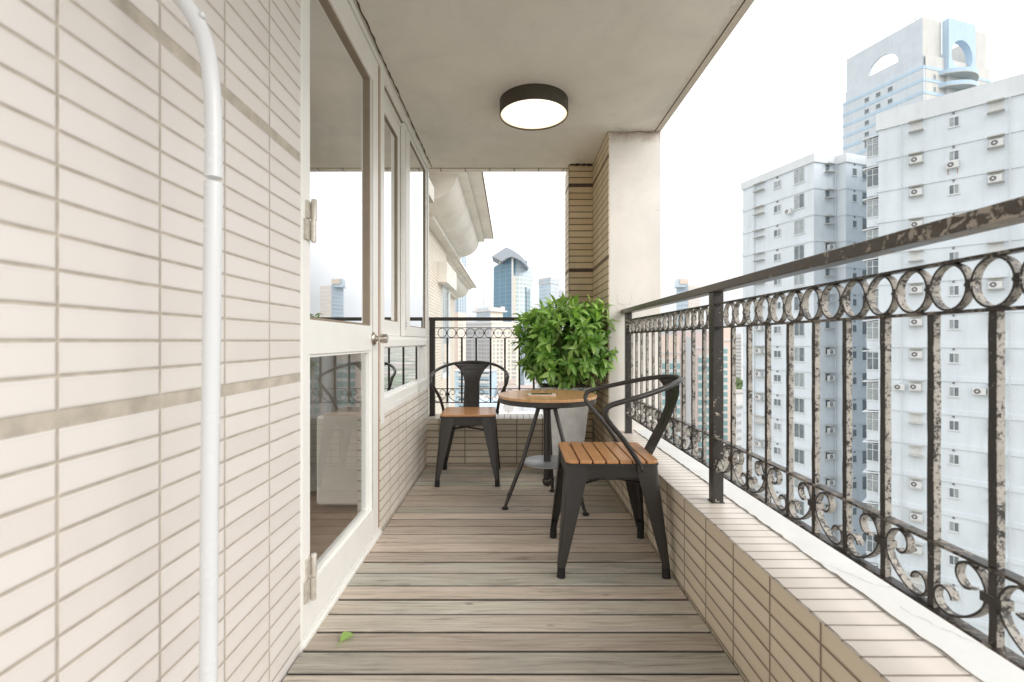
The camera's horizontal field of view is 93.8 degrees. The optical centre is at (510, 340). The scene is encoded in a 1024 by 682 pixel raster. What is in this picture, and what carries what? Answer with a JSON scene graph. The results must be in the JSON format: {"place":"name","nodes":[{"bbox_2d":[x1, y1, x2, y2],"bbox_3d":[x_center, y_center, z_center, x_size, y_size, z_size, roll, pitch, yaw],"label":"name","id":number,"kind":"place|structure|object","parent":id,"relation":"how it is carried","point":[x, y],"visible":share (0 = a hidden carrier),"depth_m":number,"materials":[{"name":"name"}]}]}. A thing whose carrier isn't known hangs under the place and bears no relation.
{"place":"outdoors","nodes":[
{"label":"outdoors","id":0,"kind":"place"},
{"bbox_2d":[310,490,356,558],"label":"room floor","id":1,"kind":"structure","parent":0,"point":[329,524],"depth_m":2.68,"materials":[{"name":"brown wood"}]},
{"bbox_2d":[317,412,360,504],"bbox_3d":[-0.995,0.713,2.935,0.330,0.535,0.170,0,0,0],"label":"cabinet","id":2,"kind":"object","parent":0,"point":[336,458],"visible":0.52,"depth_m":2.85,"materials":[{"name":"beige fabric"}]},
{"bbox_2d":[429,179,433,202],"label":"room ceiling","id":3,"kind":"structure","parent":0,"point":[431,193],"depth_m":4.84,"materials":[{"name":"paint"}]},
{"bbox_2d":[310,353,360,490],"bbox_3d":[-1.550,-0.210,3.120,1.300,2.380,0.063,0,0,0],"label":"curtain","id":4,"kind":"object","parent":3,"relation":"hanging from","point":[335,383],"visible":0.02,"depth_m":3.12,"materials":[{"name":"grey fabric"}]},
{"bbox_2d":[455,312,465,368],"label":"tan block","id":5,"kind":"structure","parent":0,"point":[460,332],"depth_m":322.60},
{"bbox_2d":[455,257,466,321],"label":"striped tower","id":6,"kind":"structure","parent":0,"point":[460,304],"depth_m":525.74,"materials":[{"name":"white"}]},
{"bbox_2d":[429,172,493,413],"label":"neighbour wing","id":7,"kind":"structure","parent":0,"point":[460,224],"depth_m":8.55,"materials":[{"name":"beige paint"}]},
{"bbox_2d":[441,285,447,377],"bbox_3d":[-1.290,-0.175,9.315,0.040,1.750,0.730,0,0,0],"label":"drainpipe","id":8,"kind":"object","parent":7,"relation":"in","point":[443,288],"depth_m":8.95,"materials":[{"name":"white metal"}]},
{"bbox_2d":[503,405,513,413],"bbox_3d":[-0.200,6.013,41.832,1.000,1.174,0.593,0,0,0],"label":"satellite dish","id":9,"kind":"object","parent":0,"point":[508,409],"visible":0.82,"depth_m":41.80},
{"bbox_2d":[499,385,532,392],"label":"house","id":10,"kind":"structure","parent":0,"point":[521,386],"depth_m":207.75,"materials":[{"name":"white tile"}]},
{"bbox_2d":[520,324,531,384],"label":"grey block","id":11,"kind":"structure","parent":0,"point":[523,381],"depth_m":382.28,"materials":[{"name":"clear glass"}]},
{"bbox_2d":[528,393,555,395],"bbox_3d":[0.186,0.320,2.865,0.168,0.009,0.082,0,0,3],"label":"book","id":12,"kind":"object","parent":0,"point":[541,394],"visible":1,"depth_m":2.83,"materials":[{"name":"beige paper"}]},
{"bbox_2d":[353,0,743,167],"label":"ceiling","id":13,"kind":"structure","parent":0,"point":[457,69],"depth_m":2.54,"materials":[{"name":"paint"}]},
{"bbox_2d":[500,83,567,130],"bbox_3d":[0.142,-1.430,2.950,0.421,0.086,0.421,0,0,0],"label":"ceiling lamp","id":14,"kind":"object","parent":13,"relation":"attached to","point":[533,107],"visible":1,"depth_m":2.86,"materials":[{"name":"brown metal"}]},
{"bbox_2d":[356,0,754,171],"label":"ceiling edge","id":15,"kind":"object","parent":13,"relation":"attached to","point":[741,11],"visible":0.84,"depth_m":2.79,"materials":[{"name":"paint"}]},
{"bbox_2d":[538,277,558,382],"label":"office tower","id":16,"kind":"structure","parent":0,"point":[548,285],"depth_m":456.52,"materials":[{"name":"white glass"}]},
{"bbox_2d":[538,384,742,480],"bbox_3d":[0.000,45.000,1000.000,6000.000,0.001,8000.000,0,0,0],"label":"ground","id":17,"kind":"structure","parent":0,"point":[740,468],"depth_m":171.04,"materials":[{"name":"concrete"}]},
{"bbox_2d":[455,369,497,406],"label":"blue house","id":18,"kind":"structure","parent":17,"relation":"on","point":[485,380],"depth_m":202.63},
{"bbox_2d":[466,306,519,389],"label":"white block","id":19,"kind":"structure","parent":17,"relation":"on","point":[483,348],"depth_m":355.90,"materials":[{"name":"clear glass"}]},
{"bbox_2d":[468,360,515,389],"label":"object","id":20,"kind":"structure","parent":19,"relation":"in","point":[501,361],"depth_m":353.24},
{"bbox_2d":[479,396,542,413],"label":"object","id":21,"kind":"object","parent":17,"relation":"on","point":[521,410],"visible":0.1,"depth_m":45.00,"materials":[{"name":"white"}]},
{"bbox_2d":[492,247,531,321],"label":"glass tower","id":22,"kind":"structure","parent":17,"relation":"on","point":[512,282],"depth_m":404.75,"materials":[{"name":"blue glass"}]},
{"bbox_2d":[661,331,680,440],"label":"pink tower","id":23,"kind":"structure","parent":17,"relation":"on","point":[670,363],"depth_m":159.88,"materials":[{"name":"concrete"}]},
{"bbox_2d":[674,279,699,325],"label":"office tower","id":24,"kind":"structure","parent":17,"relation":"on","point":[681,285],"depth_m":454.16,"materials":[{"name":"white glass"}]},
{"bbox_2d":[736,402,742,458],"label":"grey house","id":25,"kind":"structure","parent":17,"relation":"on","point":[739,424],"depth_m":181.50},
{"bbox_2d":[736,334,742,380],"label":"white tower","id":26,"kind":"structure","parent":17,"relation":"on","point":[739,356],"depth_m":402.81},
{"bbox_2d":[681,337,690,451],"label":"light tower","id":27,"kind":"structure","parent":0,"point":[688,379],"depth_m":165.00,"materials":[{"name":"white concrete"}]},
{"bbox_2d":[675,327,708,462],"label":"pink tower","id":28,"kind":"structure","parent":0,"point":[698,417],"depth_m":171.88,"materials":[{"name":"concrete"}]},
{"bbox_2d":[708,322,730,444],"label":"pink tower","id":29,"kind":"structure","parent":0,"point":[727,379],"depth_m":199.88,"materials":[{"name":"concrete"}]},
{"bbox_2d":[736,390,742,401],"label":"house","id":30,"kind":"structure","parent":0,"point":[739,395],"depth_m":295.48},
{"bbox_2d":[466,0,1023,333],"label":"sky","id":31,"kind":"structure","parent":0,"point":[772,96],"materials":[{"name":"white"}]},
{"bbox_2d":[741,153,869,558],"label":"apartment block","id":32,"kind":"structure","parent":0,"point":[822,196],"depth_m":53.55,"materials":[{"name":"concrete"}]},
{"bbox_2d":[773,326,781,333],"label":"window","id":33,"kind":"structure","parent":32,"relation":"in","point":[777,329],"depth_m":57.16,"materials":[{"name":"glass"}]},
{"bbox_2d":[794,296,799,310],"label":"window","id":34,"kind":"structure","parent":32,"relation":"in","point":[796,300],"depth_m":54.69,"materials":[{"name":"glass"}]},
{"bbox_2d":[793,167,804,185],"bbox_3d":[32.709,-18.695,54.332,0.100,1.690,1.470,0,0,-17],"label":"window","id":35,"kind":"structure","parent":32,"relation":"in","point":[799,174],"depth_m":54.32,"materials":[{"name":"glass"}]},
{"bbox_2d":[793,193,804,210],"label":"window","id":36,"kind":"structure","parent":32,"relation":"in","point":[799,200],"depth_m":54.32,"materials":[{"name":"glass"}]},
{"bbox_2d":[793,218,804,235],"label":"window","id":37,"kind":"structure","parent":32,"relation":"in","point":[799,225],"depth_m":54.32,"materials":[{"name":"glass"}]},
{"bbox_2d":[794,244,804,260],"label":"window","id":38,"kind":"structure","parent":32,"relation":"in","point":[799,251],"depth_m":54.32,"materials":[{"name":"glass"}]},
{"bbox_2d":[794,273,804,285],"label":"window","id":39,"kind":"structure","parent":32,"relation":"in","point":[799,279],"depth_m":54.32,"materials":[{"name":"glass"}]},
{"bbox_2d":[794,323,804,336],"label":"window","id":40,"kind":"structure","parent":32,"relation":"in","point":[799,329],"depth_m":54.32,"materials":[{"name":"glass"}]},
{"bbox_2d":[794,347,804,361],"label":"window","id":41,"kind":"structure","parent":32,"relation":"in","point":[799,352],"depth_m":54.32,"materials":[{"name":"glass"}]},
{"bbox_2d":[794,372,804,387],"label":"window","id":42,"kind":"structure","parent":32,"relation":"in","point":[799,378],"depth_m":54.32,"materials":[{"name":"glass"}]},
{"bbox_2d":[794,397,804,413],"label":"window","id":43,"kind":"structure","parent":32,"relation":"in","point":[799,403],"depth_m":54.32,"materials":[{"name":"glass"}]},
{"bbox_2d":[794,423,804,439],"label":"window","id":44,"kind":"structure","parent":32,"relation":"in","point":[799,429],"depth_m":54.32,"materials":[{"name":"glass"}]},
{"bbox_2d":[794,448,804,465],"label":"window","id":45,"kind":"structure","parent":32,"relation":"in","point":[799,455],"depth_m":54.32,"materials":[{"name":"glass"}]},
{"bbox_2d":[794,477,804,490],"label":"window","id":46,"kind":"structure","parent":32,"relation":"in","point":[796,481],"depth_m":54.69,"materials":[{"name":"glass"}]},
{"bbox_2d":[794,498,804,516],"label":"window","id":47,"kind":"structure","parent":32,"relation":"in","point":[801,512],"depth_m":54.07,"materials":[{"name":"glass"}]},
{"bbox_2d":[861,424,866,438],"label":"window","id":48,"kind":"structure","parent":32,"relation":"in","point":[864,427],"depth_m":53.59,"materials":[{"name":"glass"}]},
{"bbox_2d":[861,450,866,464],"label":"window","id":49,"kind":"structure","parent":32,"relation":"in","point":[864,453],"depth_m":53.59,"materials":[{"name":"glass"}]},
{"bbox_2d":[861,476,866,490],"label":"window","id":50,"kind":"structure","parent":32,"relation":"in","point":[864,478],"depth_m":53.59,"materials":[{"name":"glass"}]},
{"bbox_2d":[861,218,867,231],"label":"window","id":51,"kind":"structure","parent":32,"relation":"in","point":[864,221],"depth_m":53.59,"materials":[{"name":"glass"}]},
{"bbox_2d":[862,321,866,334],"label":"window","id":52,"kind":"structure","parent":32,"relation":"in","point":[864,324],"depth_m":53.59,"materials":[{"name":"glass"}]},
{"bbox_2d":[862,373,866,386],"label":"window","id":53,"kind":"structure","parent":32,"relation":"in","point":[864,375],"depth_m":53.59,"materials":[{"name":"glass"}]},
{"bbox_2d":[862,399,866,412],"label":"window","id":54,"kind":"structure","parent":32,"relation":"in","point":[864,403],"depth_m":53.59,"materials":[{"name":"glass"}]},
{"bbox_2d":[862,347,868,360],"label":"window","id":55,"kind":"structure","parent":32,"relation":"in","point":[864,354],"depth_m":53.59,"materials":[{"name":"glass"}]},
{"bbox_2d":[843,16,990,351],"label":"tall tower","id":56,"kind":"structure","parent":0,"point":[931,63],"depth_m":114.62,"materials":[{"name":"concrete"}]},
{"bbox_2d":[863,73,1023,657],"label":"apartment block","id":57,"kind":"structure","parent":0,"point":[964,126],"depth_m":41.11,"materials":[{"name":"concrete"}]},
{"bbox_2d":[866,535,876,552],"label":"balcony window","id":58,"kind":"structure","parent":57,"relation":"in","point":[871,545],"depth_m":45.49,"materials":[{"name":"glass"}]},
{"bbox_2d":[866,137,877,157],"bbox_3d":[34.277,-18.320,45.347,0.100,1.740,1.050,0,0,-44],"label":"balcony window","id":59,"kind":"structure","parent":57,"relation":"in","point":[872,144],"depth_m":45.36,"materials":[{"name":"glass"}]},
{"bbox_2d":[866,168,877,188],"bbox_3d":[34.277,-15.429,45.347,0.100,1.740,1.050,0,0,-44],"label":"balcony window","id":60,"kind":"structure","parent":57,"relation":"in","point":[872,174],"depth_m":45.36,"materials":[{"name":"glass"}]},
{"bbox_2d":[866,199,877,218],"bbox_3d":[34.277,-12.538,45.347,0.100,1.740,1.050,0,0,-44],"label":"balcony window","id":61,"kind":"structure","parent":57,"relation":"in","point":[872,205],"depth_m":45.36,"materials":[{"name":"glass"}]},
{"bbox_2d":[866,321,877,339],"bbox_3d":[34.277,-0.974,45.347,0.100,1.740,1.050,0,0,-44],"label":"balcony window","id":62,"kind":"structure","parent":57,"relation":"in","point":[872,327],"depth_m":45.36,"materials":[{"name":"glass"}]},
{"bbox_2d":[866,382,877,400],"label":"balcony window","id":63,"kind":"structure","parent":57,"relation":"in","point":[872,388],"depth_m":45.36,"materials":[{"name":"glass"}]},
{"bbox_2d":[866,413,877,431],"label":"balcony window","id":64,"kind":"structure","parent":57,"relation":"in","point":[872,418],"depth_m":45.36,"materials":[{"name":"grey glass"}]},
{"bbox_2d":[866,443,877,462],"bbox_3d":[34.277,10.590,45.347,0.100,1.740,1.050,0,0,-44],"label":"balcony window","id":65,"kind":"structure","parent":57,"relation":"in","point":[872,449],"depth_m":45.36,"materials":[{"name":"grey glass"}]},
{"bbox_2d":[866,473,877,493],"bbox_3d":[34.277,13.481,45.347,0.100,1.740,1.050,0,0,-44],"label":"balcony window","id":66,"kind":"structure","parent":57,"relation":"in","point":[872,479],"depth_m":45.36,"materials":[{"name":"glass"}]},
{"bbox_2d":[867,229,877,239],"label":"balcony window","id":67,"kind":"structure","parent":57,"relation":"in","point":[871,234],"depth_m":45.36,"materials":[{"name":"glass"}]},
{"bbox_2d":[867,260,877,278],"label":"balcony window","id":68,"kind":"structure","parent":57,"relation":"in","point":[872,266],"depth_m":45.36,"materials":[{"name":"glass"}]},
{"bbox_2d":[867,352,877,370],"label":"balcony window","id":69,"kind":"structure","parent":57,"relation":"in","point":[872,357],"depth_m":45.36,"materials":[{"name":"glass"}]},
{"bbox_2d":[893,384,904,390],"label":"air conditioner","id":70,"kind":"object","parent":57,"relation":"attached to","point":[898,386],"visible":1,"depth_m":43.37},
{"bbox_2d":[909,383,920,389],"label":"air conditioner","id":71,"kind":"object","parent":57,"relation":"on","point":[912,386],"visible":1,"depth_m":42.60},
{"bbox_2d":[910,351,921,357],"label":"air conditioner","id":72,"kind":"object","parent":57,"relation":"on","point":[915,354],"visible":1,"depth_m":42.51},
{"bbox_2d":[910,480,921,488],"bbox_3d":[36.072,12.760,42.654,0.319,0.560,0.800,0,0,-44],"label":"air conditioner","id":73,"kind":"object","parent":57,"relation":"on","point":[915,484],"visible":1,"depth_m":42.55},
{"bbox_2d":[910,188,921,195],"bbox_3d":[36.092,-13.259,42.634,0.319,0.560,0.800,0,0,-44],"label":"air conditioner","id":74,"kind":"object","parent":57,"relation":"on","point":[915,191],"visible":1,"depth_m":42.53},
{"bbox_2d":[910,319,921,324],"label":"air conditioner","id":75,"kind":"object","parent":57,"relation":"on","point":[915,321],"visible":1,"depth_m":42.53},
{"bbox_2d":[910,155,921,162],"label":"air conditioner","id":76,"kind":"object","parent":57,"relation":"on","point":[915,159],"visible":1,"depth_m":42.55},
{"bbox_2d":[910,220,921,227],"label":"air conditioner","id":77,"kind":"object","parent":57,"relation":"on","point":[915,223],"visible":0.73,"depth_m":42.55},
{"bbox_2d":[910,512,922,520],"bbox_3d":[36.105,15.651,42.619,0.319,0.560,0.800,0,0,-44],"label":"air conditioner","id":78,"kind":"object","parent":57,"relation":"on","point":[916,516],"visible":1,"depth_m":42.50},
{"bbox_2d":[910,286,922,292],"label":"air conditioner","id":79,"kind":"object","parent":57,"relation":"on","point":[913,289],"visible":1,"depth_m":42.51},
{"bbox_2d":[946,160,958,169],"bbox_3d":[37.729,-15.049,40.899,0.319,0.560,0.800,0,0,-44],"label":"air conditioner","id":80,"kind":"object","parent":57,"relation":"attached to","point":[952,164],"visible":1,"depth_m":40.79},
{"bbox_2d":[948,554,958,565],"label":"window","id":81,"kind":"structure","parent":57,"relation":"in","point":[953,559],"depth_m":41.06,"materials":[{"name":"glass"}]},
{"bbox_2d":[948,116,959,128],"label":"window","id":82,"kind":"structure","parent":57,"relation":"in","point":[953,121],"depth_m":41.04,"materials":[{"name":"glass"}]},
{"bbox_2d":[948,150,959,161],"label":"window","id":83,"kind":"structure","parent":57,"relation":"in","point":[953,155],"depth_m":41.02,"materials":[{"name":"glass"}]},
{"bbox_2d":[948,184,959,195],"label":"window","id":84,"kind":"structure","parent":57,"relation":"in","point":[953,189],"depth_m":41.02,"materials":[{"name":"glass"}]},
{"bbox_2d":[949,251,958,259],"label":"window","id":85,"kind":"structure","parent":57,"relation":"in","point":[952,255],"depth_m":41.06,"materials":[{"name":"glass"}]},
{"bbox_2d":[948,319,959,329],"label":"window","id":86,"kind":"structure","parent":57,"relation":"in","point":[953,323],"depth_m":41.02,"materials":[{"name":"glass"}]},
{"bbox_2d":[948,353,959,363],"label":"window","id":87,"kind":"structure","parent":57,"relation":"in","point":[953,357],"depth_m":41.02,"materials":[{"name":"glass"}]},
{"bbox_2d":[948,387,959,397],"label":"window","id":88,"kind":"structure","parent":57,"relation":"in","point":[953,391],"depth_m":41.02,"materials":[{"name":"glass"}]},
{"bbox_2d":[948,420,959,431],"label":"window","id":89,"kind":"structure","parent":57,"relation":"in","point":[953,425],"depth_m":41.03,"materials":[{"name":"glass"}]},
{"bbox_2d":[948,454,959,465],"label":"window","id":90,"kind":"structure","parent":57,"relation":"in","point":[953,458],"depth_m":41.02,"materials":[{"name":"glass"}]},
{"bbox_2d":[948,487,959,499],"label":"window","id":91,"kind":"structure","parent":57,"relation":"in","point":[953,492],"depth_m":41.02,"materials":[{"name":"glass"}]},
{"bbox_2d":[948,521,959,533],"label":"window","id":92,"kind":"structure","parent":57,"relation":"in","point":[953,526],"depth_m":41.02,"materials":[{"name":"glass"}]},
{"bbox_2d":[949,285,959,295],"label":"window","id":93,"kind":"structure","parent":57,"relation":"in","point":[953,290],"depth_m":41.02,"materials":[{"name":"glass"}]},
{"bbox_2d":[972,388,985,394],"bbox_3d":[38.887,4.188,39.750,0.319,0.560,0.800,0,0,-44],"label":"air conditioner","id":94,"kind":"object","parent":57,"relation":"attached to","point":[978,391],"visible":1,"depth_m":39.64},
{"bbox_2d":[988,281,1001,287],"bbox_3d":[39.519,-4.586,39.062,0.319,0.560,0.800,0,0,-44],"label":"air conditioner","id":95,"kind":"object","parent":57,"relation":"on","point":[994,284],"visible":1,"depth_m":38.95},
{"bbox_2d":[988,174,1001,181],"bbox_3d":[39.510,-13.259,39.072,0.319,0.560,0.800,0,0,-44],"label":"air conditioner","id":96,"kind":"object","parent":57,"relation":"on","point":[996,177],"visible":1,"depth_m":38.97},
{"bbox_2d":[989,138,1002,146],"bbox_3d":[39.565,-16.150,39.015,0.319,0.560,0.800,0,0,-44],"label":"air conditioner","id":97,"kind":"object","parent":57,"relation":"on","point":[995,142],"visible":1,"depth_m":38.94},
{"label":"floor slab","id":98,"kind":"structure","parent":0,"visible":0},
{"bbox_2d":[0,0,301,681],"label":"tiled wall","id":99,"kind":"structure","parent":98,"relation":"on","point":[102,178],"depth_m":0.88,"materials":[{"name":"beige tile"}]},
{"bbox_2d":[172,0,222,681],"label":"white drainpipe","id":100,"kind":"object","parent":99,"relation":"attached to","point":[194,15],"visible":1,"depth_m":0.79,"materials":[{"name":"white plastic"}]},
{"bbox_2d":[302,0,387,652],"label":"glass door","id":101,"kind":"structure","parent":99,"relation":"attached to","point":[341,62],"depth_m":1.96,"materials":[{"name":"metal"}]},
{"bbox_2d":[303,0,377,633],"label":"door leaf","id":102,"kind":"structure","parent":101,"relation":"in","point":[321,336],"depth_m":2.07,"materials":[{"name":"white wood"}]},
{"bbox_2d":[357,384,428,531],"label":"tiled wall","id":103,"kind":"structure","parent":98,"relation":"on","point":[402,446],"depth_m":2.93,"materials":[{"name":"beige tile"}]},
{"bbox_2d":[379,60,428,423],"bbox_3d":[-0.723,-0.517,3.236,0.094,1.906,1.471,0,0,0],"label":"sliding window","id":104,"kind":"structure","parent":103,"relation":"attached to","point":[403,253],"depth_m":3.08,"materials":[{"name":"clear glass"}]},
{"bbox_2d":[379,60,428,423],"bbox_3d":[-0.723,-0.517,3.237,0.094,1.906,1.471,0,0,0],"label":"window frame","id":105,"kind":"structure","parent":104,"relation":"in","point":[393,341],"depth_m":2.64,"materials":[{"name":"white metal"}]},
{"bbox_2d":[427,414,543,464],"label":"end parapet","id":106,"kind":"structure","parent":98,"relation":"on","point":[468,446],"depth_m":3.89,"materials":[{"name":"tile"}]},
{"bbox_2d":[429,317,564,415],"bbox_3d":[-0.070,0.215,4.045,1.236,0.831,0.053,0,0,0],"label":"end railing","id":107,"kind":"object","parent":106,"relation":"on","point":[432,397],"visible":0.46,"depth_m":4.03,"materials":[{"name":"black metal"}]},
{"bbox_2d":[282,465,744,681],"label":"deck floor","id":108,"kind":"structure","parent":98,"relation":"on","point":[454,578],"depth_m":1.83,"materials":[{"name":"brown wood"}]},
{"bbox_2d":[337,631,353,647],"bbox_3d":[-0.548,0.991,1.597,0.037,0.021,0.082,0,0,0],"label":"fallen leaf","id":109,"kind":"object","parent":108,"relation":"on","point":[345,635],"visible":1,"depth_m":1.61,"materials":[{"name":"plant"}]},
{"bbox_2d":[429,360,508,486],"bbox_3d":[-0.303,0.579,3.567,0.582,0.844,0.590,0,0,-1],"label":"metal armchair","id":110,"kind":"object","parent":108,"relation":"on","point":[471,414],"visible":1,"depth_m":3.42,"materials":[{"name":"black metal"}]},
{"bbox_2d":[498,389,596,515],"bbox_3d":[0.223,0.662,2.925,0.597,0.674,0.597,0,0,0],"label":"round table","id":111,"kind":"object","parent":108,"relation":"on","point":[547,461],"visible":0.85,"depth_m":2.86,"materials":[{"name":"brown wood"}]},
{"bbox_2d":[510,292,619,476],"bbox_3d":[0.368,0.315,3.527,0.777,1.368,0.817,0,0,0],"label":"potted bush","id":112,"kind":"object","parent":108,"relation":"on","point":[556,357],"visible":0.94,"depth_m":3.34,"materials":[{"name":"green plant"}]},
{"bbox_2d":[550,374,682,578],"bbox_3d":[0.491,0.579,2.232,0.590,0.844,0.582,0,0,0],"label":"metal armchair","id":113,"kind":"object","parent":108,"relation":"on","point":[633,466],"visible":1,"depth_m":2.04,"materials":[{"name":"black metal"}]},
{"bbox_2d":[565,131,660,442],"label":"balcony column","id":114,"kind":"structure","parent":98,"relation":"on","point":[613,224],"depth_m":3.36,"materials":[{"name":"paint"}]},
{"bbox_2d":[593,419,1023,681],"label":"side parapet","id":115,"kind":"structure","parent":98,"relation":"on","point":[771,595],"depth_m":1.30,"materials":[{"name":"tile"}]},
{"bbox_2d":[621,196,1023,670],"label":"side railing","id":116,"kind":"object","parent":115,"relation":"on","point":[998,604],"visible":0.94,"depth_m":1.09,"materials":[{"name":"metal"}]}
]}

